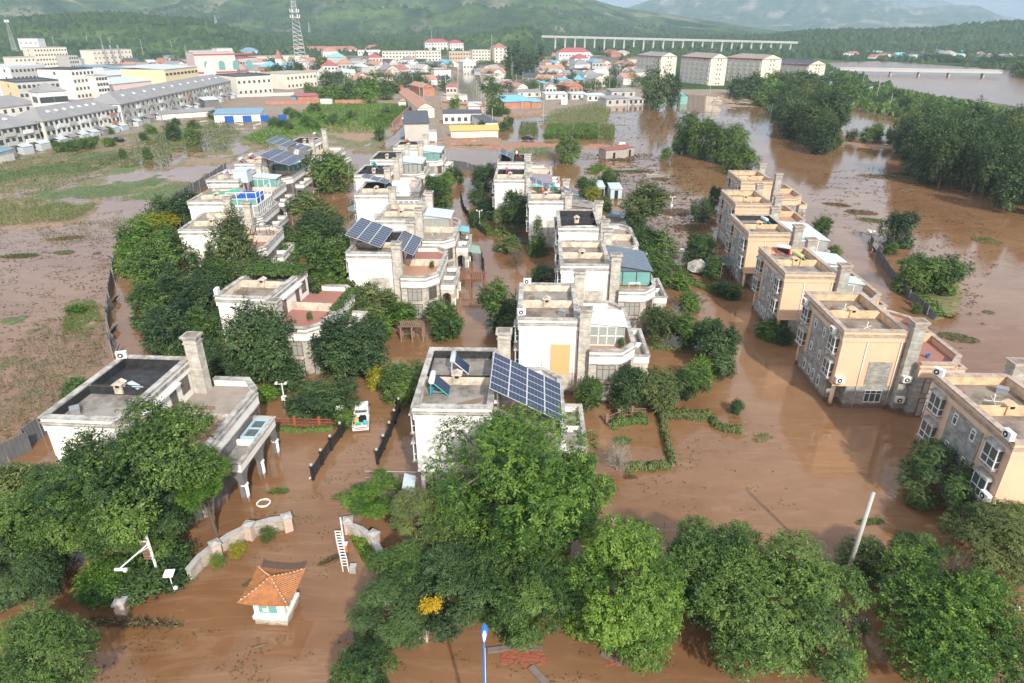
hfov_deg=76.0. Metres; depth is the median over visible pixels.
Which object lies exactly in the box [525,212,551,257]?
tree
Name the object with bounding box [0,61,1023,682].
flood water
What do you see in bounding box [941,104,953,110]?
tree
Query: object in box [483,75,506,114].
tree
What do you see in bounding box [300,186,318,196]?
lean to roof
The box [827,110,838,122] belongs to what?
tree
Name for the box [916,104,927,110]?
tree
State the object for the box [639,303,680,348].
tree
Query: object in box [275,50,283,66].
steeple
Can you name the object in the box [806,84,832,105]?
tree
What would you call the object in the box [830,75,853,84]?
tree
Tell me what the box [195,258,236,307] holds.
tree
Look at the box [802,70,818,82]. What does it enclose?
tree
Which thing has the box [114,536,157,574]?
camera pole
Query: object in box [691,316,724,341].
tree
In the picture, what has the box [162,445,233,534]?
tree
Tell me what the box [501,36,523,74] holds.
tree
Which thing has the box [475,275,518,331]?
tree
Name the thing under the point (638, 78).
trees
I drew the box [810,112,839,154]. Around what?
tree
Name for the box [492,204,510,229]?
tree
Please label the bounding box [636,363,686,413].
tree
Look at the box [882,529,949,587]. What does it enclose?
tree
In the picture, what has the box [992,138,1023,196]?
tree
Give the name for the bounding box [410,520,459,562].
tree
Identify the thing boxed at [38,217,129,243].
field stubble
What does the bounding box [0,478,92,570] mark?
tree
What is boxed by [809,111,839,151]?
tree
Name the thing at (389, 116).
shrub
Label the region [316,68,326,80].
village house
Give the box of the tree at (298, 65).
[288,58,305,70]
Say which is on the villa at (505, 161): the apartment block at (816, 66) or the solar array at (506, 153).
the solar array at (506, 153)
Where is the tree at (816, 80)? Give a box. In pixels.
[808,74,827,86]
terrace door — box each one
[170,389,179,406]
[282,299,287,314]
[295,287,300,301]
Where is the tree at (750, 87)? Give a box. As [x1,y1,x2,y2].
[738,77,763,96]
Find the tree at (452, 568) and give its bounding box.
[399,542,493,643]
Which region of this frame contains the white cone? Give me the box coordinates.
[204,60,216,74]
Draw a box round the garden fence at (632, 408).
[605,406,645,424]
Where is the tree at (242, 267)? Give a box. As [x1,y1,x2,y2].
[229,250,284,280]
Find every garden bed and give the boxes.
[474,221,520,237]
[673,263,715,293]
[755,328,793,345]
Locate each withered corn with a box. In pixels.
[518,121,538,134]
[598,123,615,140]
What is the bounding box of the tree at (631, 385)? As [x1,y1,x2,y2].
[608,364,654,412]
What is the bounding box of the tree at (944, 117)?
[935,111,954,128]
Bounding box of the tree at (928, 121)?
[915,111,937,138]
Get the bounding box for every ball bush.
[207,551,225,568]
[227,540,247,559]
[258,525,278,543]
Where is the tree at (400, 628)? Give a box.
[344,567,434,650]
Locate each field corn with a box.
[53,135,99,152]
[364,104,407,127]
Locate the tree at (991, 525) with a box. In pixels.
[935,495,1023,586]
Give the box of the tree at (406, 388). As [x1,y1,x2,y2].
[375,356,423,406]
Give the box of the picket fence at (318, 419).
[268,415,331,426]
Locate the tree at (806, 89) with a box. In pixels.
[799,79,815,98]
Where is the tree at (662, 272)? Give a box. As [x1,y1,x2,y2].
[645,248,679,288]
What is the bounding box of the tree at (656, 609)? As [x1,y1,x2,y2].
[558,511,706,676]
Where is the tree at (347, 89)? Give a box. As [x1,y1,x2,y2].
[337,84,352,99]
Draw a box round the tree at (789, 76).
[783,73,796,81]
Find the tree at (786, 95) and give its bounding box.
[772,90,792,122]
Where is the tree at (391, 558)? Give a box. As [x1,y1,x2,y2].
[364,537,439,607]
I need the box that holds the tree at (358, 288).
[355,284,365,304]
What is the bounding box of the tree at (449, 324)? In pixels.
[423,295,465,342]
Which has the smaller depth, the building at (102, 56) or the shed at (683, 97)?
the shed at (683, 97)
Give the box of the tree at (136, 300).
[124,281,174,331]
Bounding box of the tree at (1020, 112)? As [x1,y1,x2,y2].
[1006,106,1023,123]
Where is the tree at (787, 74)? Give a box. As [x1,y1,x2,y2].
[783,69,793,77]
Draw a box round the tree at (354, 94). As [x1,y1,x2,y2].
[347,86,361,99]
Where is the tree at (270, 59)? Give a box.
[263,54,274,62]
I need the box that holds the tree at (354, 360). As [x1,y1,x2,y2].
[307,310,390,381]
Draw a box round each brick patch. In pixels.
[500,649,545,666]
[605,660,619,666]
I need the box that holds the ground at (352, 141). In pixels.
[0,89,1020,423]
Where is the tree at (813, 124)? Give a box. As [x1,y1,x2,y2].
[801,108,827,146]
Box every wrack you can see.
[0,253,40,257]
[47,234,85,239]
[53,249,74,253]
[80,614,182,631]
[241,579,251,586]
[267,486,289,495]
[317,552,347,564]
[329,492,342,499]
[604,157,635,160]
[612,435,632,446]
[621,169,650,171]
[623,473,637,478]
[652,177,669,179]
[663,207,691,215]
[671,223,707,230]
[752,433,771,441]
[822,202,849,206]
[843,209,878,214]
[855,173,905,178]
[855,217,882,222]
[855,517,883,525]
[886,171,912,174]
[937,332,979,343]
[970,235,1003,244]
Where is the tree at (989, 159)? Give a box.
[977,136,1011,198]
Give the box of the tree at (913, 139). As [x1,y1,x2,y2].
[897,117,938,175]
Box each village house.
[122,58,140,62]
[122,61,136,65]
[136,62,149,64]
[143,59,155,63]
[156,58,168,63]
[163,61,184,64]
[244,65,259,72]
[258,61,280,71]
[297,57,316,62]
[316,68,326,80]
[340,69,355,77]
[351,75,376,82]
[353,63,369,73]
[366,61,383,69]
[367,64,374,73]
[378,64,393,74]
[382,59,397,64]
[386,64,408,74]
[400,55,416,63]
[406,61,418,69]
[408,70,421,78]
[410,64,430,72]
[421,75,437,84]
[431,68,450,76]
[433,61,446,67]
[436,75,450,84]
[438,59,458,66]
[446,83,458,92]
[474,68,484,74]
[480,68,503,78]
[481,74,501,82]
[483,64,500,67]
[494,68,506,77]
[494,79,513,86]
[497,81,527,91]
[514,89,541,96]
[521,73,539,82]
[535,65,550,71]
[535,74,553,83]
[538,81,557,88]
[539,61,551,65]
[542,91,567,98]
[544,82,556,90]
[546,68,562,74]
[549,60,561,64]
[549,65,564,69]
[552,78,571,81]
[553,74,567,79]
[557,80,582,92]
[559,70,570,75]
[568,91,585,98]
[573,68,594,77]
[573,74,583,83]
[579,69,599,77]
[583,93,603,100]
[584,74,605,86]
[595,69,608,75]
[597,95,627,105]
[600,60,610,66]
[603,49,620,56]
[605,88,635,96]
[607,64,616,72]
[614,60,636,68]
[616,73,637,84]
[618,50,629,55]
[621,66,634,71]
[623,58,636,64]
[628,68,647,76]
[628,97,644,104]
[843,51,859,54]
[868,54,878,58]
[877,53,891,57]
[891,52,905,57]
[907,52,917,58]
[941,50,957,55]
[973,54,989,57]
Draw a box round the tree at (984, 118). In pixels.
[970,111,996,130]
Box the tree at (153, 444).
[56,394,222,546]
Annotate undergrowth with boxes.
[744,74,1016,119]
[763,103,844,151]
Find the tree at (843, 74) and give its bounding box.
[830,71,846,80]
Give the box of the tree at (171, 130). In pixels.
[161,121,181,140]
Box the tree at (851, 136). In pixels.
[845,128,859,141]
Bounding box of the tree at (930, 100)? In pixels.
[920,97,938,105]
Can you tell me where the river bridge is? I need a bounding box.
[840,67,1002,76]
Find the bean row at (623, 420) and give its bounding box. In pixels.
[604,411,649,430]
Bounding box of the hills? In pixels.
[0,0,1023,90]
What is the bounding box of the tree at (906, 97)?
[895,95,915,101]
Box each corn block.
[543,121,572,138]
[572,121,598,138]
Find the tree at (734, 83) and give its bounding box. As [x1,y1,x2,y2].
[725,73,751,95]
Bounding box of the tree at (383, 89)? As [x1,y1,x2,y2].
[373,80,394,99]
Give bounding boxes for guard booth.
[237,565,304,625]
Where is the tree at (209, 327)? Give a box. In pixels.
[172,304,224,342]
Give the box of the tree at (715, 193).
[707,185,721,206]
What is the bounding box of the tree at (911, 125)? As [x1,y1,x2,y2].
[892,112,927,154]
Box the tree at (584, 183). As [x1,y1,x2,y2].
[574,175,598,198]
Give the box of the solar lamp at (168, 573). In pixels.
[162,569,177,591]
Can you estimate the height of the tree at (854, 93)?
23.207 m
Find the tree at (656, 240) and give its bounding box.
[628,224,680,268]
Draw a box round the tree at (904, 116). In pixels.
[889,106,924,147]
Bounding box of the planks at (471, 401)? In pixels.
[458,397,482,403]
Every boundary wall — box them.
[237,92,293,96]
[265,100,320,103]
[335,99,365,103]
[392,106,409,127]
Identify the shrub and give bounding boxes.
[0,459,43,510]
[51,141,60,149]
[57,376,90,398]
[61,139,80,151]
[62,302,88,314]
[69,555,128,610]
[81,139,95,148]
[99,137,115,145]
[106,534,197,609]
[107,126,115,133]
[117,148,128,158]
[138,132,148,139]
[140,146,153,159]
[142,123,156,133]
[170,117,181,124]
[186,118,199,128]
[204,337,227,358]
[207,109,215,117]
[255,381,282,403]
[267,116,279,126]
[268,355,311,394]
[270,118,279,125]
[275,118,288,126]
[278,241,300,263]
[282,106,293,114]
[282,224,292,242]
[283,122,294,130]
[283,392,314,422]
[284,226,315,254]
[286,108,301,118]
[298,115,312,124]
[304,118,318,125]
[304,122,312,129]
[306,103,321,112]
[311,123,320,129]
[314,112,326,120]
[323,224,353,251]
[325,117,337,124]
[328,113,339,119]
[330,403,357,429]
[335,116,347,125]
[343,110,359,119]
[363,365,387,391]
[370,313,393,340]
[375,113,385,118]
[379,106,391,115]
[383,114,393,122]
[385,300,419,324]
[437,171,456,185]
[445,164,464,184]
[465,187,485,204]
[467,210,487,228]
[474,193,494,220]
[492,234,523,253]
[493,107,504,116]
[498,120,511,131]
[503,108,510,114]
[506,117,514,124]
[507,245,528,267]
[530,262,554,282]
[549,150,559,165]
[584,186,602,201]
[597,195,613,211]
[602,438,636,472]
[659,147,672,160]
[668,270,691,290]
[676,290,703,312]
[689,353,714,385]
[699,256,726,278]
[709,280,742,300]
[727,398,745,414]
[752,317,786,337]
[772,322,794,344]
[810,215,834,236]
[827,244,843,255]
[833,533,899,597]
[882,241,898,254]
[911,301,922,313]
[933,534,981,592]
[1002,501,1023,528]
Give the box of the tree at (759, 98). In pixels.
[751,85,774,105]
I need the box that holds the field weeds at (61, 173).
[0,151,115,194]
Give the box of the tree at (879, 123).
[870,120,886,129]
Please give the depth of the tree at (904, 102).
303.93 m
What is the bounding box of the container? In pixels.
[320,99,332,104]
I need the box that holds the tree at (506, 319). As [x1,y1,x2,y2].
[497,304,515,345]
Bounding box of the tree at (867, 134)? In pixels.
[856,124,874,143]
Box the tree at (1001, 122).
[993,116,1013,134]
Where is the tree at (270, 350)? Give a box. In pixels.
[216,294,297,383]
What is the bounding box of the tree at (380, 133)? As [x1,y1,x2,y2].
[373,125,385,140]
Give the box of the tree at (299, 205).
[282,188,338,231]
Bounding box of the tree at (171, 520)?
[80,467,197,546]
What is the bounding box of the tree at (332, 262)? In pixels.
[286,234,350,293]
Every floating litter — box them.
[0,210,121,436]
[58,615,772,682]
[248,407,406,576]
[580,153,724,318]
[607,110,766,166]
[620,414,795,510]
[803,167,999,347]
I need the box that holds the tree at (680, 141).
[670,109,700,153]
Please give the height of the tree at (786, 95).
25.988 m
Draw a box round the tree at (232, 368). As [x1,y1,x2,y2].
[217,343,260,384]
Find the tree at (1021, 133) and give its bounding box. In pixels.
[1017,120,1023,140]
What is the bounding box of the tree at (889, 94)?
[883,89,904,97]
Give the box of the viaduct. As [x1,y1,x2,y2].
[542,35,797,51]
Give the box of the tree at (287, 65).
[283,62,294,69]
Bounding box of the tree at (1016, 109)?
[1001,103,1023,119]
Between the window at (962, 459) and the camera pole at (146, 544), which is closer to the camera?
the camera pole at (146, 544)
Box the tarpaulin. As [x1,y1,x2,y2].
[235,190,263,202]
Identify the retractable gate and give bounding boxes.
[335,531,356,573]
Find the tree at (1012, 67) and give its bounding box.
[1007,58,1023,72]
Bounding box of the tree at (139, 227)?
[112,212,178,258]
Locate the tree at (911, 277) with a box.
[889,250,951,293]
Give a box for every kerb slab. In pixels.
[487,645,510,653]
[512,644,542,650]
[528,665,547,682]
[600,651,624,665]
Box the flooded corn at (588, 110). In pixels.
[543,103,610,124]
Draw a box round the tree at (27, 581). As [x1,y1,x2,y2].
[0,525,77,612]
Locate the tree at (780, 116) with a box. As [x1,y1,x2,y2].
[776,97,795,131]
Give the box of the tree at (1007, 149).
[988,132,1023,188]
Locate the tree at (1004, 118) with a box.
[992,110,1009,123]
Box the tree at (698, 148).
[686,114,716,159]
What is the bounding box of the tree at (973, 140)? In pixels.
[954,130,981,188]
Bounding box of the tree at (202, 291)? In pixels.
[186,273,222,317]
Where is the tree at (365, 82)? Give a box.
[356,75,374,88]
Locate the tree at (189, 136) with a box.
[182,127,204,146]
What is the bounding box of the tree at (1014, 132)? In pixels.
[1000,125,1023,148]
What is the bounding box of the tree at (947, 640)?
[868,544,1023,682]
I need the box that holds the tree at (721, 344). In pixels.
[695,320,742,381]
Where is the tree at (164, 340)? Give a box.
[137,294,208,355]
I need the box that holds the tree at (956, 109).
[950,106,967,113]
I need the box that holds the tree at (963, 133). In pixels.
[942,109,974,175]
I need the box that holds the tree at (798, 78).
[774,70,808,101]
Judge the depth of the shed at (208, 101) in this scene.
309.95 m
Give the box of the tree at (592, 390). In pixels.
[572,374,605,412]
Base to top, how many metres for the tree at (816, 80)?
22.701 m
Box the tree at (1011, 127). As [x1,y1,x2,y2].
[999,121,1023,144]
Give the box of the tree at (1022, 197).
[1012,177,1023,206]
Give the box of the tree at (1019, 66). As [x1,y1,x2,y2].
[1011,60,1023,74]
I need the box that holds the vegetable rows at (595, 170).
[584,164,605,174]
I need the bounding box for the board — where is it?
[126,381,142,389]
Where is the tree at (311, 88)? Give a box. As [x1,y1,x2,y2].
[302,82,318,92]
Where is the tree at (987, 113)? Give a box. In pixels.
[972,106,999,129]
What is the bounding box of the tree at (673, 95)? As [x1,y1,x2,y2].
[664,74,683,107]
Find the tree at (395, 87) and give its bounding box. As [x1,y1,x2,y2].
[379,76,400,93]
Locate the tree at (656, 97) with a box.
[648,61,673,110]
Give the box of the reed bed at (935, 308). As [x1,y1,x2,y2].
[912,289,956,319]
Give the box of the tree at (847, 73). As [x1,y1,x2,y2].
[831,70,858,79]
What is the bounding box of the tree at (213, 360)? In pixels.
[174,335,226,377]
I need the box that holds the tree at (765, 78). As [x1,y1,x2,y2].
[759,73,775,81]
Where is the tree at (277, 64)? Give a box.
[272,62,283,70]
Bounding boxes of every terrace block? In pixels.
[0,113,51,156]
[14,99,128,145]
[93,74,236,126]
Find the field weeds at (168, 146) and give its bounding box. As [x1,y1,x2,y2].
[92,121,239,169]
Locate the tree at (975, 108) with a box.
[957,95,990,117]
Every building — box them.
[0,63,45,95]
[0,77,60,100]
[0,95,32,115]
[3,56,35,63]
[17,38,45,49]
[22,46,67,67]
[27,83,68,107]
[36,67,93,99]
[55,55,79,66]
[75,64,109,70]
[78,57,84,64]
[79,45,132,64]
[86,74,109,97]
[94,70,121,77]
[103,65,132,70]
[107,76,151,90]
[120,64,198,83]
[185,51,253,75]
[189,50,211,51]
[212,48,232,51]
[215,72,272,93]
[235,57,256,72]
[240,47,257,53]
[248,55,308,61]
[252,61,268,64]
[258,70,317,88]
[292,46,356,50]
[320,60,337,75]
[321,48,337,56]
[327,53,346,59]
[337,58,353,71]
[357,49,380,55]
[366,53,382,61]
[382,51,414,63]
[385,81,404,91]
[398,98,406,106]
[399,88,434,117]
[403,110,429,142]
[409,81,434,96]
[414,50,440,61]
[424,39,447,50]
[429,129,436,141]
[441,93,466,104]
[441,99,485,113]
[442,109,481,123]
[447,51,470,62]
[448,40,463,50]
[449,125,498,137]
[459,58,475,70]
[467,101,481,108]
[469,49,489,62]
[471,113,497,124]
[490,43,506,62]
[494,95,531,109]
[528,98,541,108]
[556,48,589,59]
[569,53,588,62]
[569,59,589,73]
[586,58,602,68]
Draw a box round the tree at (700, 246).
[680,232,717,265]
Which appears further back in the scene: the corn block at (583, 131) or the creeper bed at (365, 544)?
the corn block at (583, 131)
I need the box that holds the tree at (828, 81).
[816,75,831,85]
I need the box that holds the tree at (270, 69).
[263,65,279,71]
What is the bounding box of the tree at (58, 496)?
[16,455,132,547]
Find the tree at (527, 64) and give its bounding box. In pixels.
[517,46,537,75]
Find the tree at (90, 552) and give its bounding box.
[72,500,185,574]
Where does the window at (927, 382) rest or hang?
in the villa at (880, 357)
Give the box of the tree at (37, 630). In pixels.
[0,594,103,682]
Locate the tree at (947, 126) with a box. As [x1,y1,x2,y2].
[918,116,960,177]
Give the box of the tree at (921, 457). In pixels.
[894,436,976,511]
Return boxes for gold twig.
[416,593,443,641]
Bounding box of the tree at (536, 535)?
[488,504,574,563]
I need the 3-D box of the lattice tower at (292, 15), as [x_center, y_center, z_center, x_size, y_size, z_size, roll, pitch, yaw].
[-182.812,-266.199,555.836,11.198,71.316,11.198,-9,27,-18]
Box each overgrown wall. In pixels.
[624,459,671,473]
[647,343,701,355]
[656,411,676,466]
[662,405,711,421]
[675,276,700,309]
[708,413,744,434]
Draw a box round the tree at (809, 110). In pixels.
[793,99,832,143]
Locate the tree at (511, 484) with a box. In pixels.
[421,402,601,553]
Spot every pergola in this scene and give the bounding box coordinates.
[398,320,425,341]
[460,271,486,292]
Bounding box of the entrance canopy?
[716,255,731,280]
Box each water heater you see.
[223,170,232,178]
[428,370,450,396]
[450,350,469,374]
[760,216,770,223]
[775,244,790,256]
[791,251,805,266]
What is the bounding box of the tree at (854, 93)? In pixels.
[841,79,863,98]
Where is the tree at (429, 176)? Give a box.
[425,175,443,197]
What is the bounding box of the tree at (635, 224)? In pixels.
[623,209,646,232]
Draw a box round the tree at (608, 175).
[596,167,621,189]
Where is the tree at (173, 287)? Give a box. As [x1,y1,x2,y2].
[145,263,214,312]
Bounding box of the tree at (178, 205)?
[138,187,199,240]
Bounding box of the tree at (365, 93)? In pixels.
[355,84,379,102]
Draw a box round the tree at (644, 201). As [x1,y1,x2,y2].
[618,176,671,221]
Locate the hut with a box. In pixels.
[561,97,567,104]
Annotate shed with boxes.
[0,147,14,163]
[158,107,215,119]
[198,96,219,108]
[295,93,318,99]
[468,244,480,258]
[595,180,604,196]
[598,146,625,158]
[607,182,622,198]
[615,144,634,156]
[678,92,688,103]
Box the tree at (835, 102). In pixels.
[812,89,852,135]
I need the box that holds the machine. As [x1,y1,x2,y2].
[358,415,366,421]
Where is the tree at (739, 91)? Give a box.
[731,83,749,99]
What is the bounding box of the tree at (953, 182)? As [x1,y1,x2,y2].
[948,135,980,184]
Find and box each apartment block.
[636,51,676,77]
[679,52,727,84]
[725,53,781,81]
[780,59,826,77]
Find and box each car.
[114,136,124,141]
[508,237,528,244]
[521,135,534,140]
[605,212,624,219]
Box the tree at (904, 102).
[897,98,915,108]
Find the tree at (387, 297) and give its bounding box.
[355,278,399,330]
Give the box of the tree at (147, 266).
[123,227,201,290]
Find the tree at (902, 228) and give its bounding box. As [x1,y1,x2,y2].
[875,207,922,249]
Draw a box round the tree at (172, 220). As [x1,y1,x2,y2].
[132,211,182,236]
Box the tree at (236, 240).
[203,202,264,286]
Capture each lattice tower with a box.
[4,20,18,50]
[289,1,307,67]
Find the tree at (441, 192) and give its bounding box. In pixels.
[426,176,454,209]
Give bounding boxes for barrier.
[340,517,348,552]
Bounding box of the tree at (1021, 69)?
[1011,59,1023,76]
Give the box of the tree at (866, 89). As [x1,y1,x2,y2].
[849,78,874,94]
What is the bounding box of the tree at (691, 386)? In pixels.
[667,362,712,400]
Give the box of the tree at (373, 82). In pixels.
[360,74,381,94]
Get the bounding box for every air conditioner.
[115,350,127,358]
[213,287,219,294]
[517,308,525,315]
[524,278,530,284]
[802,297,808,305]
[829,325,837,333]
[834,376,845,383]
[894,396,904,403]
[901,376,912,382]
[932,366,945,377]
[978,489,992,502]
[1001,427,1016,441]
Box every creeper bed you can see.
[275,424,333,433]
[351,534,374,561]
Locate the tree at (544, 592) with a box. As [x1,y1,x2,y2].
[467,538,587,651]
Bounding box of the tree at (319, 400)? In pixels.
[280,376,362,421]
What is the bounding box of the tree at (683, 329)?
[666,310,710,348]
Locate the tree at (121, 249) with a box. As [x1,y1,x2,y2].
[111,236,149,278]
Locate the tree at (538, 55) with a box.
[534,43,544,65]
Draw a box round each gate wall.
[185,511,293,580]
[342,515,387,578]
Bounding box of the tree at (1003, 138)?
[964,122,1020,188]
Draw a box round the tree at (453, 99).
[447,94,460,108]
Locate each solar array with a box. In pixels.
[259,148,304,172]
[265,136,296,150]
[291,143,312,154]
[345,217,393,249]
[361,173,389,183]
[397,230,421,259]
[489,352,562,432]
[499,148,513,161]
[530,176,548,193]
[562,186,577,198]
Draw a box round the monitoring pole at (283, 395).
[274,382,286,402]
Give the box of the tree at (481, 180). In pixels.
[470,162,495,191]
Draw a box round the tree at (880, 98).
[871,94,885,102]
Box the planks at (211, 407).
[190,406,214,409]
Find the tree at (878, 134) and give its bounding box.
[871,125,885,142]
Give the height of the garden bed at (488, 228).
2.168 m
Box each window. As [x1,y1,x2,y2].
[39,97,54,102]
[54,96,68,101]
[180,375,190,394]
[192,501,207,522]
[218,61,225,69]
[233,60,238,68]
[246,60,252,68]
[251,406,259,420]
[257,606,278,614]
[285,341,303,355]
[286,184,291,192]
[287,594,294,609]
[291,359,306,376]
[301,279,306,293]
[311,337,321,354]
[313,356,325,374]
[407,288,422,300]
[408,408,415,433]
[411,434,417,461]
[412,304,423,318]
[428,285,436,299]
[437,166,441,173]
[448,248,452,259]
[513,319,518,342]
[513,343,518,362]
[516,293,518,314]
[526,203,528,216]
[526,218,528,231]
[554,217,556,231]
[554,268,556,282]
[555,229,558,244]
[555,248,558,265]
[556,266,560,282]
[596,365,615,380]
[598,384,613,401]
[624,302,639,315]
[629,319,638,327]
[643,318,648,332]
[645,299,651,312]
[716,211,721,223]
[718,196,723,208]
[724,238,731,253]
[725,176,730,186]
[726,221,733,236]
[727,206,733,219]
[736,252,744,268]
[739,234,746,250]
[751,274,760,292]
[754,255,763,273]
[768,294,778,314]
[772,274,781,293]
[794,324,807,346]
[799,304,811,324]
[802,357,805,368]
[807,363,810,374]
[811,368,814,379]
[815,374,819,385]
[819,353,834,378]
[822,327,826,337]
[825,331,839,354]
[862,390,882,401]
[914,398,928,415]
[916,414,938,443]
[920,378,931,393]
[924,387,946,417]
[951,413,958,425]
[959,456,966,467]
[968,428,976,442]
[968,465,994,500]
[977,436,1004,471]
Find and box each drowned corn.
[0,197,96,225]
[513,145,554,157]
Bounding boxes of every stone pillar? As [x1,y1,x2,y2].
[111,596,129,616]
[419,630,428,641]
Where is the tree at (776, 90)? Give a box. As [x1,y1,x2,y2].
[771,82,786,97]
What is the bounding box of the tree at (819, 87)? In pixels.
[812,80,829,92]
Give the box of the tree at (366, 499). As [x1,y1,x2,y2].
[338,468,407,519]
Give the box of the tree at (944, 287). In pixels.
[921,251,976,296]
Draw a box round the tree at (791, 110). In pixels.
[779,94,809,138]
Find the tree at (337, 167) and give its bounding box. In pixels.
[299,148,357,193]
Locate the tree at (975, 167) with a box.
[957,131,1003,192]
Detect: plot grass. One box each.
[1,153,137,176]
[29,178,193,199]
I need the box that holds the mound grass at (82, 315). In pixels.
[61,300,103,332]
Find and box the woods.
[0,0,1023,88]
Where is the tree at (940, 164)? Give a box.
[925,127,966,187]
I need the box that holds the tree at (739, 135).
[714,122,752,165]
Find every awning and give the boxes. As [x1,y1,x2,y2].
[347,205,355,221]
[455,225,469,235]
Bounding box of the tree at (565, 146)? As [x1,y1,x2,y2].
[554,134,582,164]
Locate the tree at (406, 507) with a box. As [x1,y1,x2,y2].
[387,486,443,539]
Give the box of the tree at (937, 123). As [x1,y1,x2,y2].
[922,109,941,128]
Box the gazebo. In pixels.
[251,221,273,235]
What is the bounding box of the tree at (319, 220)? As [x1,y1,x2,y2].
[293,208,345,248]
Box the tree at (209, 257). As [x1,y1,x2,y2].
[200,243,215,275]
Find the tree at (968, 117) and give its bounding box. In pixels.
[955,108,986,135]
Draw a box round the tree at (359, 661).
[326,640,399,682]
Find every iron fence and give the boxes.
[309,420,346,480]
[374,397,400,464]
[450,171,462,190]
[460,191,485,233]
[480,249,484,278]
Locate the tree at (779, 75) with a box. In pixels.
[764,69,786,83]
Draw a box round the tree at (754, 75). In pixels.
[746,71,762,82]
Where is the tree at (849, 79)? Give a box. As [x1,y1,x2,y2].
[839,74,861,87]
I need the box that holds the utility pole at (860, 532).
[843,491,874,580]
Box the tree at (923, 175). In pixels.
[910,123,949,183]
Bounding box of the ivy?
[238,260,369,349]
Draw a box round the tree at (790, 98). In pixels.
[776,90,806,121]
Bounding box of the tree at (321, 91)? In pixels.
[314,85,328,97]
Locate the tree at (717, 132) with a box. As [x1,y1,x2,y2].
[703,119,733,162]
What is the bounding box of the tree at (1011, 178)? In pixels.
[986,149,1023,212]
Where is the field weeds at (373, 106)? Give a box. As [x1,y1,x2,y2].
[239,102,398,143]
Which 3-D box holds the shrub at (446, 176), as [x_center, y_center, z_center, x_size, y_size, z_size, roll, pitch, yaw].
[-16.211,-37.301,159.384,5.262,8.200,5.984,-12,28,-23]
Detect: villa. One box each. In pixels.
[37,331,280,526]
[177,201,294,278]
[186,182,288,226]
[206,164,294,217]
[213,266,367,377]
[234,148,313,201]
[287,128,351,177]
[344,219,460,319]
[353,157,426,193]
[353,181,425,221]
[369,144,436,187]
[375,190,472,270]
[393,134,453,179]
[408,327,587,497]
[492,161,554,222]
[495,153,559,186]
[513,269,650,402]
[526,178,604,249]
[553,200,647,266]
[554,228,667,332]
[716,182,805,247]
[724,206,829,289]
[725,162,807,217]
[751,237,887,338]
[794,291,967,416]
[916,357,1023,534]
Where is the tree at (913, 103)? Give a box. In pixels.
[904,100,926,111]
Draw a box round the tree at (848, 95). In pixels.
[828,81,852,126]
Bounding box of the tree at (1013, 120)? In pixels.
[1003,110,1023,127]
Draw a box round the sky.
[597,0,1023,19]
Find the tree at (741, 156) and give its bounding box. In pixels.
[721,145,762,173]
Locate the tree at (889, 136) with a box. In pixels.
[885,126,894,143]
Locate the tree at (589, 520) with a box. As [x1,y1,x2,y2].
[515,446,618,552]
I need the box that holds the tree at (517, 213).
[500,188,526,230]
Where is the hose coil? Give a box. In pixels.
[256,498,270,507]
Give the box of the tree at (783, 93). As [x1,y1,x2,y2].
[771,81,803,119]
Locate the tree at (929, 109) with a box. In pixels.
[915,101,943,123]
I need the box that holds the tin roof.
[402,473,416,495]
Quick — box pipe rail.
[364,471,417,478]
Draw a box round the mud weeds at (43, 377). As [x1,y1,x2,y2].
[0,301,104,442]
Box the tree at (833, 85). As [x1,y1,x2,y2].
[828,77,851,89]
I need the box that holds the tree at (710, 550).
[664,514,792,627]
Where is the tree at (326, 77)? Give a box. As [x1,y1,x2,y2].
[317,69,334,85]
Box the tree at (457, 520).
[416,471,502,565]
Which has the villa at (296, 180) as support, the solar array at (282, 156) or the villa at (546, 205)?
the solar array at (282, 156)
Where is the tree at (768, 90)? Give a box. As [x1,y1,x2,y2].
[761,88,775,103]
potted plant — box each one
[306,311,312,321]
[429,261,434,269]
[617,337,624,347]
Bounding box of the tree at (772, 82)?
[759,75,782,89]
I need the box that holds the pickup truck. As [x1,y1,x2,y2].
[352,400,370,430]
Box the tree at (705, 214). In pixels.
[689,197,716,221]
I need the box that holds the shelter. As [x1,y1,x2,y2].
[212,108,286,122]
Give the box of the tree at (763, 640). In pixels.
[690,527,876,682]
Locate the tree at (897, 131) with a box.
[891,113,922,152]
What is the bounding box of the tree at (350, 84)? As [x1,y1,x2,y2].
[343,79,355,88]
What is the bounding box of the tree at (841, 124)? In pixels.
[837,100,850,127]
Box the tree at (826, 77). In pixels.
[822,73,834,80]
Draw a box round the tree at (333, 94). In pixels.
[325,84,346,101]
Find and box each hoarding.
[0,418,47,464]
[104,254,119,358]
[166,163,225,201]
[450,160,496,173]
[868,233,937,319]
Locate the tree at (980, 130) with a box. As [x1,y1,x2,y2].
[964,112,999,171]
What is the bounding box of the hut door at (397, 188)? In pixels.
[393,185,399,195]
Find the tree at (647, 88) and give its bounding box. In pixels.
[639,65,657,102]
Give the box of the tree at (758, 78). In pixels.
[750,74,768,87]
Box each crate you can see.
[68,404,80,414]
[557,308,567,315]
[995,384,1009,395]
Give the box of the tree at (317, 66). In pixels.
[310,55,327,69]
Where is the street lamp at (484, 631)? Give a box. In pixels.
[481,624,487,682]
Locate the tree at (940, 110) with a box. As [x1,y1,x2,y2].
[924,103,952,123]

